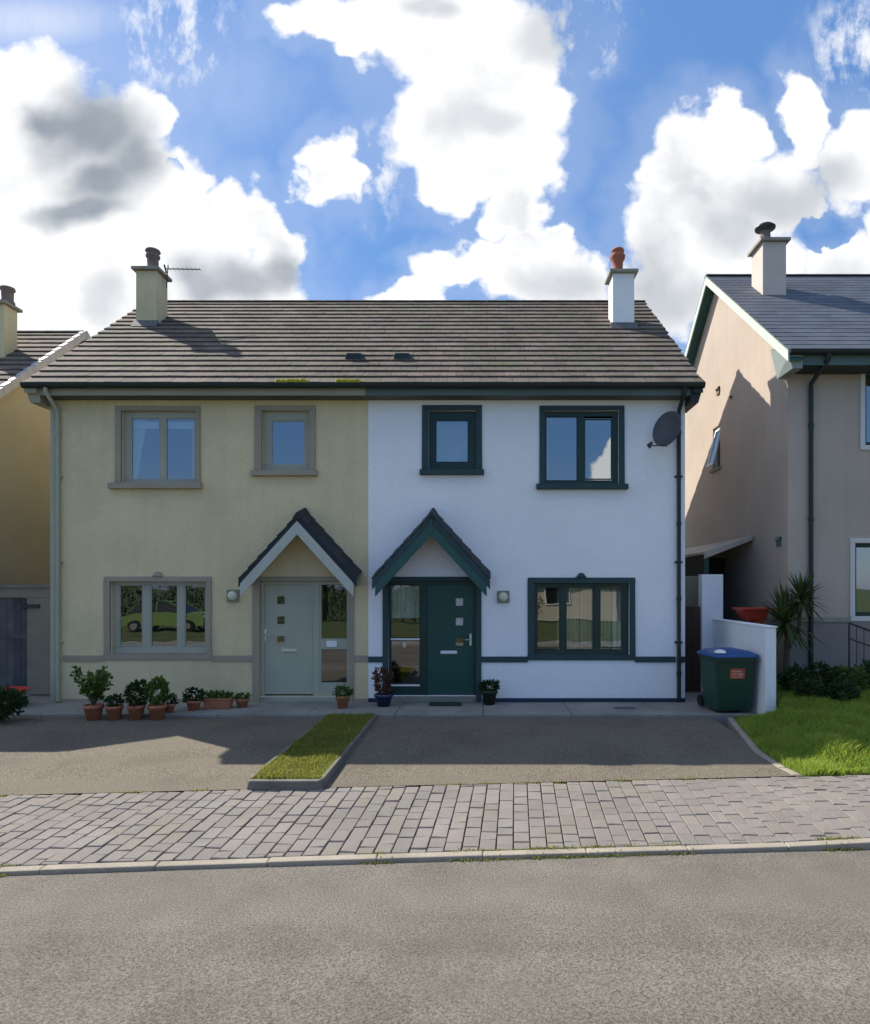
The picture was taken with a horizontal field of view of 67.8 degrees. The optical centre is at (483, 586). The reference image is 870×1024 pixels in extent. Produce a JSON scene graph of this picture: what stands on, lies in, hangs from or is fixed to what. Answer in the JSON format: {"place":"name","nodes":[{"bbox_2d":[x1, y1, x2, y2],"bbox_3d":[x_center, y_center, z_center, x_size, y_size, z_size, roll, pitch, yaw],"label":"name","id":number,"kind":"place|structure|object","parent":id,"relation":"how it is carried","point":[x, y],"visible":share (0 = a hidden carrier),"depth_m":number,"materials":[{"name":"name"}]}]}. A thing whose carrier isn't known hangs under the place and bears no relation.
{"place":"outdoors","nodes":[
{"label":"outdoors","id":0,"kind":"place"},
{"bbox_2d":[0,717,322,794],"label":"driveway","id":1,"kind":"structure","parent":0,"point":[53,755],"depth_m":8.76,"materials":[{"name":"grey asphalt"}]},
{"bbox_2d":[0,683,28,722],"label":"shrub","id":2,"kind":"object","parent":1,"relation":"on","point":[6,711],"visible":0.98,"depth_m":10.50,"materials":[{"name":"green plant"}]},
{"bbox_2d":[70,666,113,720],"bbox_3d":[-6.501,1.754,10.704,0.633,0.904,0.538,0,0,-32],"label":"potted plant","id":3,"kind":"object","parent":1,"relation":"on","point":[90,689],"visible":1,"depth_m":10.65,"materials":[{"name":"green plant"}]},
{"bbox_2d":[102,693,124,719],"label":"potted plant","id":4,"kind":"object","parent":1,"relation":"on","point":[114,711],"visible":1,"depth_m":10.66,"materials":[{"name":"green plant"}]},
{"bbox_2d":[122,678,147,719],"bbox_3d":[-5.772,1.859,10.724,0.444,0.693,0.447,0,0,0],"label":"potted plant","id":5,"kind":"object","parent":1,"relation":"on","point":[136,710],"visible":0.98,"depth_m":10.66,"materials":[{"name":"green plant"}]},
{"bbox_2d":[143,675,169,719],"bbox_3d":[-5.437,1.832,10.732,0.436,0.748,0.433,0,0,0],"label":"potted plant","id":6,"kind":"object","parent":1,"relation":"on","point":[156,708],"visible":1,"depth_m":10.67,"materials":[{"name":"green plant"}]},
{"bbox_2d":[250,711,374,778],"bbox_3d":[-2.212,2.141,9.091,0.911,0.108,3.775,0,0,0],"label":"grass strip","id":7,"kind":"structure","parent":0,"point":[327,728],"depth_m":8.54,"materials":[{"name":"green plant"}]},
{"bbox_2d":[247,714,376,790],"bbox_3d":[-2.230,2.260,9.041,0.860,0.200,3.759,0,0,0],"label":"strip edging","id":8,"kind":"object","parent":7,"relation":"on","point":[287,784],"visible":0.42,"depth_m":7.21,"materials":[{"name":"grey concrete"}]},
{"bbox_2d":[22,690,702,701],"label":"side path","id":9,"kind":"structure","parent":0,"point":[691,696],"depth_m":12.73,"materials":[{"name":"concrete"}]},
{"bbox_2d":[0,585,49,693],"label":"garden wall","id":10,"kind":"structure","parent":9,"relation":"on","point":[38,650],"depth_m":12.92,"materials":[{"name":"concrete"}]},
{"bbox_2d":[0,598,39,691],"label":"garden gate","id":11,"kind":"structure","parent":10,"relation":"attached to","point":[13,641],"depth_m":13.00,"materials":[{"name":"wood"}]},
{"bbox_2d":[20,247,396,701],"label":"semi detached house","id":12,"kind":"structure","parent":9,"relation":"on","point":[205,455],"depth_m":12.10,"materials":[{"name":"paint"}]},
{"bbox_2d":[113,581,205,652],"bbox_3d":[-6.095,0.580,12.207,1.822,1.356,0.065,0,0,0],"label":"window","id":13,"kind":"structure","parent":12,"relation":"in","point":[146,647],"depth_m":12.18,"materials":[{"name":"grey plastic"}]},
{"bbox_2d":[124,412,195,481],"bbox_3d":[-6.090,-2.625,12.207,1.412,1.346,0.065,0,0,0],"label":"window","id":14,"kind":"structure","parent":12,"relation":"in","point":[128,416],"depth_m":12.18,"materials":[{"name":"grey plastic"}]},
{"bbox_2d":[163,264,200,287],"bbox_3d":[-6.967,-7.135,14.928,0.799,0.561,0.203,0,0,-20],"label":"television aerial","id":15,"kind":"object","parent":12,"relation":"attached to","point":[167,268],"visible":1,"depth_m":14.84,"materials":[{"name":"metal"}]},
{"bbox_2d":[227,590,238,601],"bbox_3d":[-4.690,0.170,12.049,0.230,0.230,0.103,0,0,0],"label":"wall light","id":16,"kind":"object","parent":12,"relation":"attached to","point":[232,595],"visible":1,"depth_m":12.04,"materials":[{"name":"white glass"}]},
{"bbox_2d":[263,412,308,469],"bbox_3d":[-3.710,-2.740,12.207,0.912,1.116,0.065,0,0,0],"label":"window","id":17,"kind":"structure","parent":12,"relation":"in","point":[268,417],"depth_m":12.18,"materials":[{"name":"grey plastic"}]},
{"bbox_2d":[264,585,312,693],"bbox_3d":[-3.673,0.997,12.172,0.919,2.066,0.110,0,0,0],"label":"front door","id":18,"kind":"structure","parent":12,"relation":"in","point":[289,664],"depth_m":12.18,"materials":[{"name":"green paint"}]},
{"bbox_2d":[364,247,705,703],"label":"semi detached house","id":19,"kind":"structure","parent":9,"relation":"on","point":[526,467],"depth_m":12.10,"materials":[{"name":"paint"}]},
{"bbox_2d":[427,585,473,693],"bbox_3d":[-0.625,0.997,12.172,0.882,2.066,0.110,0,0,0],"label":"front door","id":20,"kind":"structure","parent":19,"relation":"in","point":[450,608],"depth_m":12.18,"materials":[{"name":"green wood"}]},
{"bbox_2d":[429,411,475,468],"bbox_3d":[-0.585,-2.755,12.207,0.902,1.106,0.065,0,0,0],"label":"window","id":21,"kind":"structure","parent":19,"relation":"in","point":[434,416],"depth_m":12.18,"materials":[{"name":"green plastic"}]},
{"bbox_2d":[497,591,508,602],"bbox_3d":[0.370,0.190,12.049,0.230,0.230,0.103,0,0,0],"label":"wall light","id":22,"kind":"object","parent":19,"relation":"attached to","point":[502,596],"visible":1,"depth_m":12.04,"materials":[{"name":"white glass"}]},
{"bbox_2d":[545,411,617,483],"bbox_3d":[1.845,-2.620,12.207,1.402,1.376,0.065,0,0,0],"label":"window","id":23,"kind":"structure","parent":19,"relation":"in","point":[579,415],"depth_m":12.18,"materials":[{"name":"teal plastic"}]},
{"bbox_2d":[534,583,628,653],"bbox_3d":[1.845,0.605,12.207,1.802,1.346,0.065,0,0,0],"label":"window","id":24,"kind":"structure","parent":19,"relation":"in","point":[596,591],"depth_m":12.18,"materials":[{"name":"teal plastic"}]},
{"bbox_2d":[647,411,680,448],"bbox_3d":[3.210,-2.820,11.735,0.642,0.740,0.730,0,0,0],"label":"satellite dish","id":25,"kind":"object","parent":19,"relation":"attached to","point":[666,428],"visible":1,"depth_m":11.71,"materials":[{"name":"metal"}]},
{"bbox_2d":[685,607,699,690],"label":"garden gate","id":26,"kind":"structure","parent":19,"relation":"attached to","point":[692,647],"depth_m":13.20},
{"bbox_2d":[685,576,697,606],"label":"garden wall","id":27,"kind":"structure","parent":9,"relation":"on","point":[691,591],"depth_m":14.20,"materials":[{"name":"grey"}]},
{"bbox_2d":[0,702,755,727],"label":"path","id":28,"kind":"structure","parent":0,"point":[425,709],"depth_m":11.26,"materials":[{"name":"concrete"}]},
{"bbox_2d":[0,696,27,704],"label":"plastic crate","id":29,"kind":"object","parent":28,"relation":"on","point":[25,697],"visible":0.16,"depth_m":11.74,"materials":[{"name":"plastic"}]},
{"bbox_2d":[2,686,30,697],"bbox_3d":[-8.618,1.925,11.600,0.780,0.150,0.774,0,0,0],"label":"plastic basin","id":30,"kind":"object","parent":29,"relation":"on","point":[26,688],"visible":0.23,"depth_m":11.92,"materials":[{"name":"red plastic"}]},
{"bbox_2d":[160,692,178,712],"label":"potted plant","id":31,"kind":"object","parent":28,"relation":"on","point":[171,706],"visible":0.85,"depth_m":11.04,"materials":[{"name":"green plant"}]},
{"bbox_2d":[182,686,206,710],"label":"potted plant","id":32,"kind":"object","parent":28,"relation":"on","point":[194,703],"visible":1,"depth_m":11.23,"materials":[{"name":"green plant"}]},
{"bbox_2d":[202,690,234,708],"bbox_3d":[-4.714,1.988,11.452,0.612,0.344,0.276,0,0,0],"label":"planter trough","id":33,"kind":"object","parent":28,"relation":"on","point":[219,699],"visible":0.99,"depth_m":11.38,"materials":[{"name":"ceramic"}]},
{"bbox_2d":[234,692,252,707],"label":"potted plant","id":34,"kind":"object","parent":28,"relation":"on","point":[241,700],"visible":1,"depth_m":11.53,"materials":[{"name":"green plant"}]},
{"bbox_2d":[333,684,353,708],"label":"potted plant","id":35,"kind":"object","parent":28,"relation":"on","point":[342,700],"visible":1,"depth_m":11.41,"materials":[{"name":"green plant"}]},
{"bbox_2d":[371,666,393,706],"bbox_3d":[-1.824,1.799,11.700,0.434,0.722,0.379,0,0,0],"label":"potted plant","id":36,"kind":"object","parent":28,"relation":"on","point":[383,696],"visible":1,"depth_m":11.62,"materials":[{"name":"red plant"}]},
{"bbox_2d":[429,702,461,705],"bbox_3d":[-0.697,2.147,11.830,0.595,0.018,0.300,0,0,0],"label":"doormat","id":37,"kind":"object","parent":28,"relation":"on","point":[445,703],"visible":1,"depth_m":11.76,"materials":[{"name":"grey rubber"}]},
{"bbox_2d":[477,679,500,704],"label":"potted plant","id":38,"kind":"object","parent":28,"relation":"on","point":[489,695],"visible":1,"depth_m":11.77,"materials":[{"name":"green plant"}]},
{"bbox_2d":[614,707,635,708],"bbox_3d":[2.509,2.159,11.490,0.361,0.009,0.180,0,0,0],"label":"drain cover","id":39,"kind":"object","parent":28,"relation":"on","point":[624,708],"visible":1,"depth_m":11.40,"materials":[{"name":"metal"}]},
{"bbox_2d":[697,647,758,710],"bbox_3d":[4.239,1.603,11.277,0.788,1.075,0.900,0,0,-5],"label":"wheelie bin","id":40,"kind":"object","parent":28,"relation":"on","point":[727,675],"visible":1,"depth_m":10.96,"materials":[{"name":"green plastic"}]},
{"bbox_2d":[0,671,771,796],"bbox_3d":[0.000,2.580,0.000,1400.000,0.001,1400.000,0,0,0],"label":"ground","id":41,"kind":"structure","parent":0,"point":[419,786],"depth_m":8.37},
{"bbox_2d":[0,285,90,597],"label":"detached house","id":42,"kind":"structure","parent":41,"relation":"on","point":[25,488],"depth_m":14.55,"materials":[{"name":"beige paint"}]},
{"bbox_2d":[0,849,869,1023],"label":"road","id":43,"kind":"structure","parent":0,"point":[779,937],"depth_m":4.26,"materials":[{"name":"grey asphalt"}]},
{"bbox_2d":[0,838,869,875],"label":"kerb","id":44,"kind":"structure","parent":43,"relation":"on","point":[863,843],"depth_m":5.55,"materials":[{"name":"concrete"}]},
{"bbox_2d":[0,775,869,866],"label":"pavement","id":45,"kind":"structure","parent":0,"point":[45,830],"depth_m":6.36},
{"bbox_2d":[0,777,862,876],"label":"joint weeds","id":46,"kind":"object","parent":45,"relation":"on","point":[597,846],"visible":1,"depth_m":5.71,"materials":[{"name":"green plant"}]},
{"bbox_2d":[0,0,869,353],"label":"sky","id":47,"kind":"structure","parent":0,"point":[273,149],"materials":[{"name":"blue"}]},
{"bbox_2d":[380,784,647,852],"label":"pavement bed","id":48,"kind":"object","parent":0,"point":[513,817],"visible":0.09,"depth_m":6.49,"materials":[{"name":"grey sand"}]},
{"bbox_2d":[324,716,802,786],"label":"driveway","id":49,"kind":"structure","parent":0,"point":[395,751],"depth_m":8.76,"materials":[{"name":"grey asphalt"}]},
{"bbox_2d":[732,675,869,776],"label":"lawn","id":50,"kind":"structure","parent":0,"point":[777,703],"depth_m":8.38,"materials":[{"name":"plant"}]},
{"bbox_2d":[698,574,776,715],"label":"boundary wall","id":51,"kind":"structure","parent":50,"relation":"on","point":[717,629],"depth_m":11.71,"materials":[{"name":"white paint"}]},
{"bbox_2d":[732,607,774,623],"bbox_3d":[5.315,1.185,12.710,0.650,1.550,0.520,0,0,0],"label":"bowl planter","id":52,"kind":"object","parent":51,"relation":"on","point":[748,613],"visible":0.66,"depth_m":12.52,"materials":[{"name":"red plastic"}]},
{"bbox_2d":[727,718,800,777],"bbox_3d":[3.845,2.295,9.244,0.268,0.231,3.055,0,0,7],"label":"lawn edging","id":53,"kind":"object","parent":50,"relation":"on","point":[733,726],"visible":0.52,"depth_m":9.00,"materials":[{"name":"concrete"}]},
{"bbox_2d":[684,222,869,675],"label":"detached house","id":54,"kind":"structure","parent":50,"relation":"on","point":[777,442],"depth_m":13.19,"materials":[{"name":"paint"}]},
{"bbox_2d":[707,426,719,466],"bbox_3d":[5.817,-3.494,16.200,0.305,1.044,0.500,0,0,0],"label":"side window","id":55,"kind":"structure","parent":54,"relation":"in","point":[716,439],"depth_m":16.34,"materials":[{"name":"white plastic"}]},
{"bbox_2d":[685,536,752,618],"bbox_3d":[5.311,0.429,16.480,1.058,3.063,5.040,0,0,0],"label":"lean to","id":56,"kind":"object","parent":54,"relation":"attached to","point":[699,564],"visible":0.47,"depth_m":14.88,"materials":[{"name":"grey wood"}]},
{"bbox_2d":[855,543,869,615],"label":"window","id":57,"kind":"structure","parent":54,"relation":"in","point":[856,544],"depth_m":12.48,"materials":[{"name":"white plastic"}]},
{"bbox_2d":[865,375,869,444],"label":"window","id":58,"kind":"structure","parent":54,"relation":"in","point":[866,376],"depth_m":12.48,"materials":[{"name":"white plastic"}]},
{"bbox_2d":[752,569,831,676],"bbox_3d":[5.656,0.787,11.889,1.656,2.351,1.682,0,0,32],"label":"yucca","id":59,"kind":"object","parent":50,"relation":"on","point":[786,608],"visible":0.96,"depth_m":11.85,"materials":[{"name":"green plant"}]},
{"bbox_2d":[776,662,818,690],"bbox_3d":[5.409,1.597,11.212,0.715,0.598,0.650,0,0,0],"label":"shrub","id":60,"kind":"object","parent":50,"relation":"on","point":[790,677],"visible":0.71,"depth_m":11.14,"materials":[{"name":"green plant"}]},
{"bbox_2d":[790,677,826,698],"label":"shrub","id":61,"kind":"object","parent":50,"relation":"on","point":[815,688],"visible":0.88,"depth_m":10.68,"materials":[{"name":"green plant"}]},
{"bbox_2d":[801,660,845,687],"bbox_3d":[5.933,1.588,11.341,0.696,0.626,0.658,0,0,0],"label":"shrub","id":62,"kind":"object","parent":50,"relation":"on","point":[824,669],"visible":0.59,"depth_m":11.25,"materials":[{"name":"green plant"}]},
{"bbox_2d":[823,679,861,701],"bbox_3d":[5.869,1.732,10.603,0.615,0.458,0.532,0,0,-41],"label":"shrub","id":63,"kind":"object","parent":50,"relation":"on","point":[845,688],"visible":0.89,"depth_m":10.52,"materials":[{"name":"green plant"}]},
{"bbox_2d":[823,664,869,690],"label":"shrub","id":64,"kind":"object","parent":50,"relation":"on","point":[861,677],"visible":0.61,"depth_m":11.12,"materials":[{"name":"green plant"}]},
{"bbox_2d":[848,622,869,679],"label":"handrail","id":65,"kind":"object","parent":50,"relation":"on","point":[856,625],"visible":0.78,"depth_m":11.74,"materials":[{"name":"metal"}]},
{"bbox_2d":[852,659,869,684],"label":"shrub","id":66,"kind":"object","parent":50,"relation":"on","point":[866,664],"visible":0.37,"depth_m":11.51,"materials":[{"name":"green plant"}]}
]}

